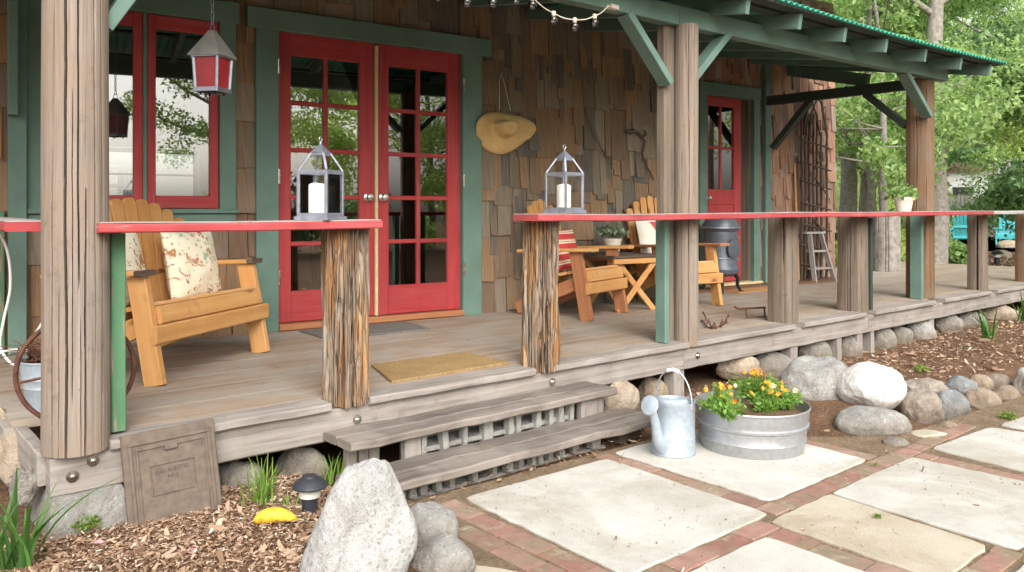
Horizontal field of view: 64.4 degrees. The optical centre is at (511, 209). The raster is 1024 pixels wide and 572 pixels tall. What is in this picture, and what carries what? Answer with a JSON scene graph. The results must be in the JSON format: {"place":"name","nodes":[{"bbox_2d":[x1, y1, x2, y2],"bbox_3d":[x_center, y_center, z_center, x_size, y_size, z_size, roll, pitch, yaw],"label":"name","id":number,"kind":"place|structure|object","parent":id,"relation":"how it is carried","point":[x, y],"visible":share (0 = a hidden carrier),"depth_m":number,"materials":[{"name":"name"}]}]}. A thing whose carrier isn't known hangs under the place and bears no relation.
{"place":"outdoors","nodes":[
{"label":"outdoors","id":0,"kind":"place"},
{"bbox_2d":[310,186,344,289],"bbox_3d":[-1.546,0.292,7.459,0.460,1.052,0.440,0,0,33],"label":"ladderback chair","id":1,"kind":"object","parent":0,"point":[314,250],"visible":0.03,"depth_m":7.38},
{"bbox_2d":[0,219,1023,571],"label":"ground","id":2,"kind":"structure","parent":0,"point":[822,415],"depth_m":4.30,"materials":[{"name":"soil"}]},
{"bbox_2d":[0,426,23,486],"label":"foundation rock","id":3,"kind":"object","parent":2,"relation":"on","point":[9,463],"visible":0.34,"depth_m":3.20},
{"bbox_2d":[9,467,39,506],"bbox_3d":[-1.748,0.998,2.921,0.098,0.138,0.090,0,0,23],"label":"foundation rock","id":4,"kind":"object","parent":2,"relation":"on","point":[28,488],"visible":0.75,"depth_m":2.89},
{"bbox_2d":[0,467,122,571],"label":"strappy plant","id":5,"kind":"object","parent":2,"relation":"on","point":[22,546],"visible":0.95,"depth_m":2.58,"materials":[{"name":"green plant"}]},
{"bbox_2d":[30,483,126,541],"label":"concrete pier","id":6,"kind":"structure","parent":2,"relation":"on","point":[106,505],"depth_m":2.92,"materials":[{"name":"concrete"}]},
{"bbox_2d":[0,473,330,571],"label":"wood chips","id":7,"kind":"object","parent":2,"relation":"on","point":[139,551],"visible":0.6,"depth_m":2.73,"materials":[{"name":"wood"}]},
{"bbox_2d":[253,507,298,523],"bbox_3d":[-0.847,1.098,2.918,0.162,0.058,0.055,0,0,-7],"label":"yellow squash","id":8,"kind":"object","parent":7,"relation":"on","point":[269,515],"visible":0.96,"depth_m":2.90,"materials":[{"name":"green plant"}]},
{"bbox_2d":[119,418,222,527],"bbox_3d":[-1.280,0.996,3.064,0.351,0.356,0.100,0,0,-37],"label":"iron cover","id":9,"kind":"object","parent":2,"relation":"on","point":[170,471],"visible":1,"depth_m":3.05,"materials":[{"name":"metal"}]},
{"bbox_2d":[218,460,264,487],"bbox_3d":[-1.154,1.143,3.423,0.234,0.178,0.147,0,0,-3],"label":"foundation rock","id":10,"kind":"object","parent":2,"relation":"on","point":[228,470],"visible":0.36,"depth_m":3.37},
{"bbox_2d":[233,451,287,506],"bbox_3d":[-0.957,1.058,3.155,0.194,0.208,0.265,0,0,-9],"label":"grass tuft","id":11,"kind":"object","parent":2,"relation":"on","point":[263,489],"visible":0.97,"depth_m":3.17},
{"bbox_2d":[274,446,329,480],"bbox_3d":[-0.933,1.177,3.611,0.155,0.256,0.261,0,0,-84],"label":"foundation rock","id":12,"kind":"object","parent":2,"relation":"on","point":[295,461],"visible":0.43,"depth_m":3.57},
{"bbox_2d":[292,473,327,514],"bbox_3d":[-0.760,1.103,3.055,0.132,0.214,0.132,0,0,-40],"label":"path light","id":13,"kind":"object","parent":2,"relation":"on","point":[308,487],"visible":0.8,"depth_m":3.03,"materials":[{"name":"black plastic"}]},
{"bbox_2d":[299,458,417,571],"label":"boulder","id":14,"kind":"object","parent":2,"relation":"on","point":[365,522],"visible":1,"depth_m":2.41,"materials":[{"name":"stone"}]},
{"bbox_2d":[0,0,836,355],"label":"house","id":15,"kind":"structure","parent":2,"relation":"on","point":[392,100],"depth_m":6.46,"materials":[{"name":"paint"}]},
{"bbox_2d":[109,11,142,201],"bbox_3d":[-2.581,-0.627,5.023,0.548,1.240,0.045,0,0,-34],"label":"window","id":16,"kind":"structure","parent":15,"relation":"in","point":[131,19],"depth_m":5.14,"materials":[{"name":"red paint"}]},
{"bbox_2d":[109,147,196,195],"bbox_3d":[-3.794,-0.345,8.374,1.040,0.570,0.045,0,0,-34],"label":"railing","id":17,"kind":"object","parent":15,"relation":"in","point":[111,149],"depth_m":8.53,"materials":[{"name":"white"}]},
{"bbox_2d":[147,14,218,207],"bbox_3d":[-2.153,-0.627,5.316,0.445,1.240,0.045,0,0,-34],"label":"window","id":18,"kind":"structure","parent":15,"relation":"in","point":[154,22],"depth_m":5.26,"materials":[{"name":"red paint"}]},
{"bbox_2d":[278,32,373,322],"bbox_3d":[-1.330,-0.225,5.852,0.748,2.030,0.104,0,0,-34],"label":"french door","id":19,"kind":"structure","parent":15,"relation":"in","point":[355,59],"depth_m":5.84,"materials":[{"name":"red paint"}]},
{"bbox_2d":[375,44,464,314],"bbox_3d":[-0.700,-0.225,6.283,0.733,2.030,0.104,0,0,-34],"label":"french door","id":20,"kind":"structure","parent":15,"relation":"in","point":[419,90],"depth_m":6.29,"materials":[{"name":"red paint"}]},
{"bbox_2d":[476,72,535,154],"bbox_3d":[-0.031,-0.790,6.645,0.592,0.676,0.191,0,0,-34],"label":"straw hat","id":21,"kind":"object","parent":15,"relation":"hanging from","point":[499,133],"visible":1,"depth_m":6.62,"materials":[{"name":"beige wicker"}]},
{"bbox_2d":[109,0,1007,149],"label":"porch roof","id":22,"kind":"structure","parent":15,"relation":"attached to","point":[801,41],"depth_m":6.44,"materials":[{"name":"green paint"}]},
{"bbox_2d":[187,0,236,95],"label":"hanging lantern","id":23,"kind":"object","parent":22,"relation":"hanging from","point":[211,55],"visible":1,"depth_m":3.95,"materials":[{"name":"metal"}]},
{"bbox_2d":[436,0,618,30],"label":"string lights","id":24,"kind":"object","parent":22,"relation":"hanging from","point":[613,7],"visible":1,"depth_m":4.40,"materials":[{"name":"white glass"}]},
{"bbox_2d":[707,96,740,280],"bbox_3d":[2.298,-0.220,8.830,0.599,2.000,0.104,0,0,-34],"label":"back door","id":25,"kind":"structure","parent":15,"relation":"in","point":[723,114],"depth_m":8.88,"materials":[{"name":"red paint"}]},
{"bbox_2d":[799,100,831,279],"bbox_3d":[3.568,-0.275,9.562,0.591,2.212,0.061,0,0,-34],"label":"twig trellis","id":26,"kind":"object","parent":15,"relation":"on","point":[809,119],"visible":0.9,"depth_m":9.54,"materials":[{"name":"wood"}]},
{"bbox_2d":[410,501,458,545],"bbox_3d":[-0.299,1.170,2.914,0.208,0.238,0.214,0,0,-40],"label":"boulder","id":27,"kind":"object","parent":2,"relation":"on","point":[432,519],"visible":0.45,"depth_m":2.86,"materials":[{"name":"grey stone"}]},
{"bbox_2d":[410,533,475,571],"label":"boulder","id":28,"kind":"object","parent":2,"relation":"on","point":[444,552],"visible":0.96,"depth_m":2.59,"materials":[{"name":"grey stone"}]},
{"bbox_2d":[323,381,650,501],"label":"porch steps","id":29,"kind":"structure","parent":2,"relation":"on","point":[455,446],"depth_m":3.79,"materials":[{"name":"grey wood"}]},
{"bbox_2d":[0,261,1023,497],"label":"porch deck","id":30,"kind":"structure","parent":2,"relation":"on","point":[242,395],"depth_m":4.70,"materials":[{"name":"wood"}]},
{"bbox_2d":[0,338,40,412],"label":"metal bucket","id":31,"kind":"object","parent":30,"relation":"on","point":[30,366],"visible":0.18,"depth_m":3.36,"materials":[{"name":"metal"}]},
{"bbox_2d":[13,328,136,417],"bbox_3d":[-1.712,0.633,3.195,0.429,0.429,0.060,0,0,-28],"label":"wheel ornament","id":32,"kind":"object","parent":30,"relation":"on","point":[17,382],"visible":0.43,"depth_m":3.12,"materials":[{"name":"metal"}]},
{"bbox_2d":[40,0,125,458],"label":"porch post","id":33,"kind":"object","parent":30,"relation":"on","point":[83,338],"visible":1,"depth_m":2.88,"materials":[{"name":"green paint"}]},
{"bbox_2d":[0,217,40,231],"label":"handrail","id":34,"kind":"object","parent":33,"relation":"attached to","point":[8,224],"visible":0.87,"depth_m":2.92,"materials":[{"name":"red paint"}]},
{"bbox_2d":[0,233,27,365],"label":"white cord","id":35,"kind":"object","parent":34,"relation":"hanging from","point":[9,293],"visible":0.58,"depth_m":3.55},
{"bbox_2d":[96,219,381,232],"bbox_3d":[-1.084,0.067,3.334,1.164,0.044,0.194,0,0,-40],"label":"handrail","id":36,"kind":"object","parent":33,"relation":"attached to","point":[180,226],"visible":0.98,"depth_m":3.21,"materials":[{"name":"red paint"}]},
{"bbox_2d":[294,136,346,219],"bbox_3d":[-0.834,-0.138,3.543,0.164,0.365,0.164,0,0,18],"label":"lantern","id":37,"kind":"object","parent":36,"relation":"on","point":[333,194],"visible":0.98,"depth_m":3.52,"materials":[{"name":"metal"}]},
{"bbox_2d":[308,183,323,212],"bbox_3d":[-0.847,-0.051,3.540,0.078,0.131,0.078,0,0,-40],"label":"candle","id":38,"kind":"object","parent":37,"relation":"in","point":[315,197],"visible":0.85,"depth_m":3.50,"materials":[{"name":"white wax"}]},
{"bbox_2d":[40,198,269,385],"bbox_3d":[-1.910,0.395,4.435,0.745,0.920,1.071,0,0,14],"label":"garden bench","id":39,"kind":"object","parent":30,"relation":"on","point":[151,301],"visible":0.59,"depth_m":4.35,"materials":[{"name":"brown wood"}]},
{"bbox_2d":[125,233,145,307],"bbox_3d":[-1.983,0.305,4.103,0.180,0.412,0.422,0,0,4],"label":"cushion","id":40,"kind":"object","parent":39,"relation":"on","point":[134,259],"visible":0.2,"depth_m":4.14,"materials":[{"name":"fabric"}]},
{"bbox_2d":[161,232,221,298],"bbox_3d":[-1.848,0.320,4.697,0.181,0.412,0.423,0,0,21],"label":"cushion","id":41,"kind":"object","parent":39,"relation":"on","point":[191,264],"visible":0.91,"depth_m":4.60,"materials":[{"name":"fabric"}]},
{"bbox_2d":[321,228,369,408],"bbox_3d":[-0.754,0.478,3.685,0.232,0.793,0.232,0,0,-40],"label":"rail post","id":42,"kind":"object","parent":30,"relation":"on","point":[345,274],"visible":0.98,"depth_m":3.60,"materials":[{"name":"brown wood"}]},
{"bbox_2d":[299,321,429,338],"bbox_3d":[-1.007,0.838,5.667,0.822,0.009,0.435,0,0,-34],"label":"doormat","id":43,"kind":"object","parent":30,"relation":"on","point":[391,327],"visible":0.69,"depth_m":5.67,"materials":[{"name":"grey rubber"}]},
{"bbox_2d":[371,352,508,382],"bbox_3d":[-0.433,0.836,4.355,0.762,0.013,0.432,0,0,-40],"label":"doormat","id":44,"kind":"object","parent":30,"relation":"on","point":[405,370],"visible":1,"depth_m":4.33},
{"bbox_2d":[521,221,560,372],"bbox_3d":[0.155,0.469,4.436,0.217,0.813,0.214,0,0,-40],"label":"rail post","id":45,"kind":"object","parent":30,"relation":"on","point":[541,340],"visible":0.98,"depth_m":4.36,"materials":[{"name":"brown wood"}]},
{"bbox_2d":[514,199,633,320],"bbox_3d":[0.483,0.384,6.586,0.769,0.941,0.710,0,0,35],"label":"armchair","id":46,"kind":"object","parent":30,"relation":"on","point":[582,284],"visible":0.64,"depth_m":6.34,"materials":[{"name":"brown wood"}]},
{"bbox_2d":[558,228,576,270],"bbox_3d":[0.428,0.320,6.588,0.149,0.329,0.363,0,0,37],"label":"cushion","id":47,"kind":"object","parent":46,"relation":"on","point":[566,238],"visible":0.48,"depth_m":6.51,"materials":[{"name":"red fabric"}]},
{"bbox_2d":[583,252,655,311],"bbox_3d":[0.917,0.621,6.955,0.560,0.483,0.540,0,0,-32],"label":"side table","id":48,"kind":"object","parent":30,"relation":"on","point":[622,258],"visible":0.65,"depth_m":6.78,"materials":[{"name":"brown wood"}]},
{"bbox_2d":[595,221,629,250],"bbox_3d":[0.864,0.237,6.959,0.313,0.281,0.290,0,0,-40],"label":"potted plant","id":49,"kind":"object","parent":48,"relation":"on","point":[617,229],"visible":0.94,"depth_m":6.90,"materials":[{"name":"green plant"}]},
{"bbox_2d":[621,196,729,305],"bbox_3d":[1.400,0.364,7.274,0.730,0.980,0.769,0,0,-28],"label":"armchair","id":50,"kind":"object","parent":30,"relation":"on","point":[709,273],"visible":0.41,"depth_m":7.17,"materials":[{"name":"brown wood"}]},
{"bbox_2d":[635,221,655,263],"bbox_3d":[1.304,0.265,7.263,0.440,0.423,0.182,0,0,-28],"label":"cushion","id":51,"kind":"object","parent":50,"relation":"on","point":[646,230],"visible":0.21,"depth_m":7.17,"materials":[{"name":"white fabric"}]},
{"bbox_2d":[656,23,698,346],"bbox_3d":[1.068,-0.160,5.238,0.317,2.070,0.210,0,0,-40],"label":"porch post","id":52,"kind":"object","parent":30,"relation":"on","point":[677,313],"visible":0.94,"depth_m":5.19,"materials":[{"name":"green paint"}]},
{"bbox_2d":[513,211,1023,220],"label":"handrail","id":53,"kind":"object","parent":52,"relation":"attached to","point":[612,217],"visible":1,"depth_m":5.23,"materials":[{"name":"red paint"}]},
{"bbox_2d":[543,144,585,212],"bbox_3d":[0.286,-0.167,4.431,0.169,0.376,0.169,0,0,45],"label":"lantern","id":54,"kind":"object","parent":53,"relation":"on","point":[564,156],"visible":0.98,"depth_m":4.41,"materials":[{"name":"metal"}]},
{"bbox_2d":[886,183,920,210],"bbox_3d":[3.416,-0.108,7.102,0.236,0.249,0.262,0,0,-6],"label":"potted plant","id":55,"kind":"object","parent":53,"relation":"on","point":[901,197],"visible":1,"depth_m":7.04,"materials":[{"name":"green plant"}]},
{"bbox_2d":[700,219,743,294],"bbox_3d":[2.130,0.457,8.294,0.400,0.785,0.400,0,0,-40],"label":"wood stove","id":56,"kind":"object","parent":30,"relation":"on","point":[721,231],"visible":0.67,"depth_m":8.14,"materials":[{"name":"grey metal"}]},
{"bbox_2d":[768,218,798,324],"bbox_3d":[2.049,0.469,6.143,0.184,0.813,0.183,0,0,-40],"label":"rail post","id":57,"kind":"object","parent":30,"relation":"on","point":[783,295],"visible":0.96,"depth_m":6.07,"materials":[{"name":"wood"}]},
{"bbox_2d":[798,231,836,282],"bbox_3d":[3.492,0.559,9.625,0.385,0.599,0.557,0,0,-32],"label":"stepladder","id":58,"kind":"object","parent":30,"relation":"on","point":[813,268],"visible":0.56,"depth_m":9.45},
{"bbox_2d":[837,217,872,313],"bbox_3d":[2.877,0.469,6.840,0.238,0.813,0.219,0,0,-40],"label":"rail post","id":59,"kind":"object","parent":30,"relation":"on","point":[854,264],"visible":0.95,"depth_m":6.76,"materials":[{"name":"brown wood"}]},
{"bbox_2d":[906,77,934,298],"bbox_3d":[3.903,-0.207,7.802,0.313,2.105,0.238,0,0,-40],"label":"porch post","id":60,"kind":"object","parent":30,"relation":"on","point":[920,230],"visible":0.81,"depth_m":7.71,"materials":[{"name":"green paint"}]},
{"bbox_2d":[967,215,987,290],"bbox_3d":[4.913,0.469,8.579,0.183,0.813,0.186,0,0,-40],"label":"rail post","id":61,"kind":"object","parent":30,"relation":"on","point":[977,252],"visible":0.95,"depth_m":8.52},
{"bbox_2d":[1015,215,1023,281],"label":"rail post","id":62,"kind":"object","parent":30,"relation":"on","point":[1019,248],"visible":0.98,"depth_m":9.52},
{"bbox_2d":[466,459,765,571],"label":"paving slab","id":63,"kind":"structure","parent":2,"relation":"on","point":[608,500],"depth_m":3.17,"materials":[{"name":"concrete"}]},
{"bbox_2d":[603,381,639,411],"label":"foundation rock","id":64,"kind":"object","parent":2,"relation":"on","point":[627,396],"visible":0.52,"depth_m":4.68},
{"bbox_2d":[638,377,668,401],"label":"foundation rock","id":65,"kind":"object","parent":2,"relation":"on","point":[647,386],"visible":0.57,"depth_m":5.12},
{"bbox_2d":[408,396,1023,571],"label":"sandy joints","id":66,"kind":"object","parent":2,"relation":"on","point":[985,418],"visible":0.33,"depth_m":3.67,"materials":[{"name":"sand"}]},
{"bbox_2d":[716,356,758,380],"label":"foundation rock","id":67,"kind":"object","parent":2,"relation":"on","point":[727,370],"visible":0.64,"depth_m":5.61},
{"bbox_2d":[616,429,864,500],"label":"paving slab","id":68,"kind":"structure","parent":2,"relation":"on","point":[767,480],"depth_m":3.70,"materials":[{"name":"concrete"}]},
{"bbox_2d":[641,368,695,458],"bbox_3d":[0.767,0.974,3.941,0.404,0.409,0.221,0,0,-40],"label":"watering can","id":69,"kind":"object","parent":68,"relation":"on","point":[672,419],"visible":1,"depth_m":3.86,"materials":[{"name":"metal"}]},
{"bbox_2d":[694,390,810,459],"bbox_3d":[1.212,1.072,4.081,0.591,0.214,0.562,0,0,-40],"label":"flower tub","id":70,"kind":"object","parent":68,"relation":"on","point":[760,435],"visible":0.72,"depth_m":3.85,"materials":[{"name":"metal"}]},
{"bbox_2d":[695,382,745,411],"bbox_3d":[1.000,0.928,3.990,0.238,0.163,0.236,0,0,-40],"label":"flowering plant","id":71,"kind":"object","parent":70,"relation":"on","point":[720,389],"visible":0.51,"depth_m":3.98,"materials":[{"name":"green plant"}]},
{"bbox_2d":[706,392,748,421],"bbox_3d":[1.024,0.942,3.886,0.188,0.137,0.199,0,0,-40],"label":"flowering plant","id":72,"kind":"object","parent":70,"relation":"in","point":[727,407],"visible":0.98,"depth_m":3.87,"materials":[{"name":"green plant"}]},
{"bbox_2d":[728,367,779,399],"bbox_3d":[1.269,0.920,4.301,0.272,0.176,0.262,0,0,-40],"label":"flowering plant","id":73,"kind":"object","parent":70,"relation":"on","point":[749,386],"visible":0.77,"depth_m":4.28,"materials":[{"name":"green plant"}]},
{"bbox_2d":[748,386,787,412],"bbox_3d":[1.246,0.945,4.030,0.199,0.142,0.169,0,0,-13],"label":"flowering plant","id":74,"kind":"object","parent":70,"relation":"on","point":[761,403],"visible":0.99,"depth_m":4.00,"materials":[{"name":"green plant"}]},
{"bbox_2d":[761,380,803,409],"bbox_3d":[1.355,0.937,4.089,0.210,0.159,0.211,0,0,23],"label":"flowering plant","id":75,"kind":"object","parent":70,"relation":"on","point":[785,393],"visible":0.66,"depth_m":4.05,"materials":[{"name":"green plant"}]},
{"bbox_2d":[754,351,791,376],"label":"foundation rock","id":76,"kind":"object","parent":2,"relation":"on","point":[774,364],"visible":0.38,"depth_m":5.84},
{"bbox_2d":[691,537,864,571],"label":"paving slab","id":77,"kind":"structure","parent":2,"relation":"on","point":[766,554],"depth_m":2.73,"materials":[{"name":"concrete"}]},
{"bbox_2d":[777,355,847,400],"bbox_3d":[1.892,1.133,5.022,0.488,0.444,0.440,0,0,-40],"label":"boulder","id":78,"kind":"object","parent":2,"relation":"on","point":[812,377],"visible":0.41,"depth_m":4.90,"materials":[{"name":"grey stone"}]},
{"bbox_2d":[797,341,832,356],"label":"foundation rock","id":79,"kind":"object","parent":2,"relation":"on","point":[819,349],"visible":0.41,"depth_m":6.28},
{"bbox_2d":[842,336,862,356],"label":"foundation rock","id":80,"kind":"object","parent":2,"relation":"on","point":[851,347],"visible":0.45,"depth_m":6.62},
{"bbox_2d":[684,312,1023,405],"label":"wood chips","id":81,"kind":"object","parent":2,"relation":"on","point":[893,355],"visible":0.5,"depth_m":6.52,"materials":[{"name":"wood"}]},
{"bbox_2d":[837,361,906,408],"bbox_3d":[2.124,1.057,4.816,0.381,0.303,0.384,0,0,-40],"label":"boulder","id":82,"kind":"object","parent":2,"relation":"on","point":[869,383],"visible":0.89,"depth_m":4.69,"materials":[{"name":"stone"}]},
{"bbox_2d":[833,405,911,435],"bbox_3d":[1.958,1.177,4.421,0.405,0.209,0.322,0,0,17],"label":"boulder","id":83,"kind":"object","parent":2,"relation":"on","point":[856,420],"visible":0.8,"depth_m":4.32,"materials":[{"name":"grey stone"}]},
{"bbox_2d":[772,494,984,571],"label":"paving slab","id":84,"kind":"structure","parent":2,"relation":"on","point":[911,546],"depth_m":2.94,"materials":[{"name":"concrete"}]},
{"bbox_2d":[874,328,896,348],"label":"foundation rock","id":85,"kind":"object","parent":2,"relation":"on","point":[886,338],"visible":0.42,"depth_m":7.00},
{"bbox_2d":[872,216,900,271],"bbox_3d":[5.141,0.472,11.155,0.360,0.805,0.366,0,0,-40],"label":"trunk","id":86,"kind":"object","parent":2,"relation":"on","point":[886,244],"visible":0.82,"depth_m":11.01,"materials":[{"name":"grey plant"}]},
{"bbox_2d":[835,0,1000,217],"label":"tree","id":87,"kind":"object","parent":2,"relation":"on","point":[871,183],"visible":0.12,"depth_m":15.00,"materials":[{"name":"green plant"}]},
{"bbox_2d":[819,0,1023,211],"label":"tree","id":88,"kind":"object","parent":2,"relation":"on","point":[883,154],"visible":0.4,"depth_m":12.41,"materials":[{"name":"green plant"}]},
{"bbox_2d":[906,320,936,338],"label":"foundation rock","id":89,"kind":"object","parent":2,"relation":"on","point":[925,329],"visible":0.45,"depth_m":7.48,"materials":[{"name":"grey stone"}]},
{"bbox_2d":[821,0,1023,263],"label":"tree","id":90,"kind":"object","parent":2,"relation":"on","point":[934,10],"visible":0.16,"depth_m":14.22,"materials":[{"name":"green plant"}]},
{"bbox_2d":[901,388,944,423],"bbox_3d":[2.367,1.169,4.693,0.234,0.268,0.181,0,0,5],"label":"wall rock","id":91,"kind":"object","parent":2,"relation":"on","point":[921,405],"depth_m":4.63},
{"bbox_2d":[835,0,1019,211],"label":"tree","id":92,"kind":"object","parent":2,"relation":"on","point":[848,190],"visible":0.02,"depth_m":17.34,"materials":[{"name":"green plant"}]},
{"bbox_2d":[836,57,1019,206],"bbox_3d":[16.309,-2.780,32.964,8.435,7.960,8.940,0,0,33],"label":"tree","id":93,"kind":"object","parent":2,"relation":"on","point":[956,155],"visible":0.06,"depth_m":29.52,"materials":[{"name":"green plant"}]},
{"bbox_2d":[833,457,1023,549],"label":"paving slab","id":94,"kind":"structure","parent":2,"relation":"on","point":[996,517],"depth_m":3.33,"materials":[{"name":"concrete"}]},
{"bbox_2d":[836,17,1023,211],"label":"tree","id":95,"kind":"object","parent":2,"relation":"on","point":[863,196],"visible":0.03,"depth_m":18.98,"materials":[{"name":"green plant"}]},
{"bbox_2d":[887,162,995,200],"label":"shed","id":96,"kind":"structure","parent":2,"relation":"on","point":[953,177],"depth_m":37.00,"materials":[{"name":"white"}]},
{"bbox_2d":[934,315,963,331],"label":"foundation rock","id":97,"kind":"object","parent":2,"relation":"on","point":[954,323],"visible":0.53,"depth_m":7.89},
{"bbox_2d":[938,389,970,419],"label":"wall rock","id":98,"kind":"object","parent":2,"relation":"on","point":[955,403],"depth_m":4.73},
{"bbox_2d":[905,378,948,394],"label":"wall rock","id":99,"kind":"object","parent":98,"relation":"on","point":[935,386],"depth_m":4.86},
{"bbox_2d":[948,235,966,263],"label":"shrub","id":100,"kind":"object","parent":2,"relation":"on","point":[957,252],"visible":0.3,"depth_m":14.85,"materials":[{"name":"green plant"}]},
{"bbox_2d":[944,375,977,394],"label":"wall rock","id":101,"kind":"object","parent":2,"relation":"on","point":[962,384],"depth_m":5.09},
{"bbox_2d":[925,2,1023,240],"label":"tree","id":102,"kind":"object","parent":2,"relation":"on","point":[1008,201],"visible":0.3,"depth_m":15.26,"materials":[{"name":"green plant"}]},
{"bbox_2d":[933,428,1023,472],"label":"paving slab","id":103,"kind":"structure","parent":2,"relation":"on","point":[992,446],"depth_m":4.03,"materials":[{"name":"concrete"}]},
{"bbox_2d":[964,387,1001,408],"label":"wall rock","id":104,"kind":"object","parent":2,"relation":"on","point":[980,398],"depth_m":4.99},
{"bbox_2d":[949,170,1023,239],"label":"shrub","id":105,"kind":"object","parent":2,"relation":"on","point":[976,206],"visible":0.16,"depth_m":29.66,"materials":[{"name":"green plant"}]},
{"bbox_2d":[956,132,1023,240],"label":"shrub","id":106,"kind":"object","parent":2,"relation":"on","point":[970,183],"visible":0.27,"depth_m":31.52,"materials":[{"name":"green plant"}]},
{"bbox_2d":[964,0,1023,81],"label":"tree","id":107,"kind":"object","parent":2,"relation":"on","point":[982,12],"visible":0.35,"depth_m":34.45,"materials":[{"name":"green plant"}]},
{"bbox_2d":[977,305,1021,319],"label":"foundation rock","id":108,"kind":"object","parent":2,"relation":"on","point":[1007,312],"visible":0.41,"depth_m":8.69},
{"bbox_2d":[988,119,1023,164],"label":"tree","id":109,"kind":"object","parent":2,"relation":"on","point":[1010,153],"visible":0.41,"depth_m":24.62,"materials":[{"name":"green plant"}]},
{"bbox_2d":[109,1,1023,199],"label":"sky","id":110,"kind":"structure","parent":0,"point":[119,162],"materials":[{"name":"white"}]},
{"bbox_2d":[440,423,1023,571],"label":"brick paving","id":111,"kind":"structure","parent":0,"point":[995,558],"depth_m":2.96,"materials":[{"name":"brick"}]},
{"bbox_2d":[465,406,1021,571],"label":"joint grit","id":112,"kind":"object","parent":111,"relation":"on","point":[594,455],"visible":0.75,"depth_m":3.35,"materials":[{"name":"gravel"}]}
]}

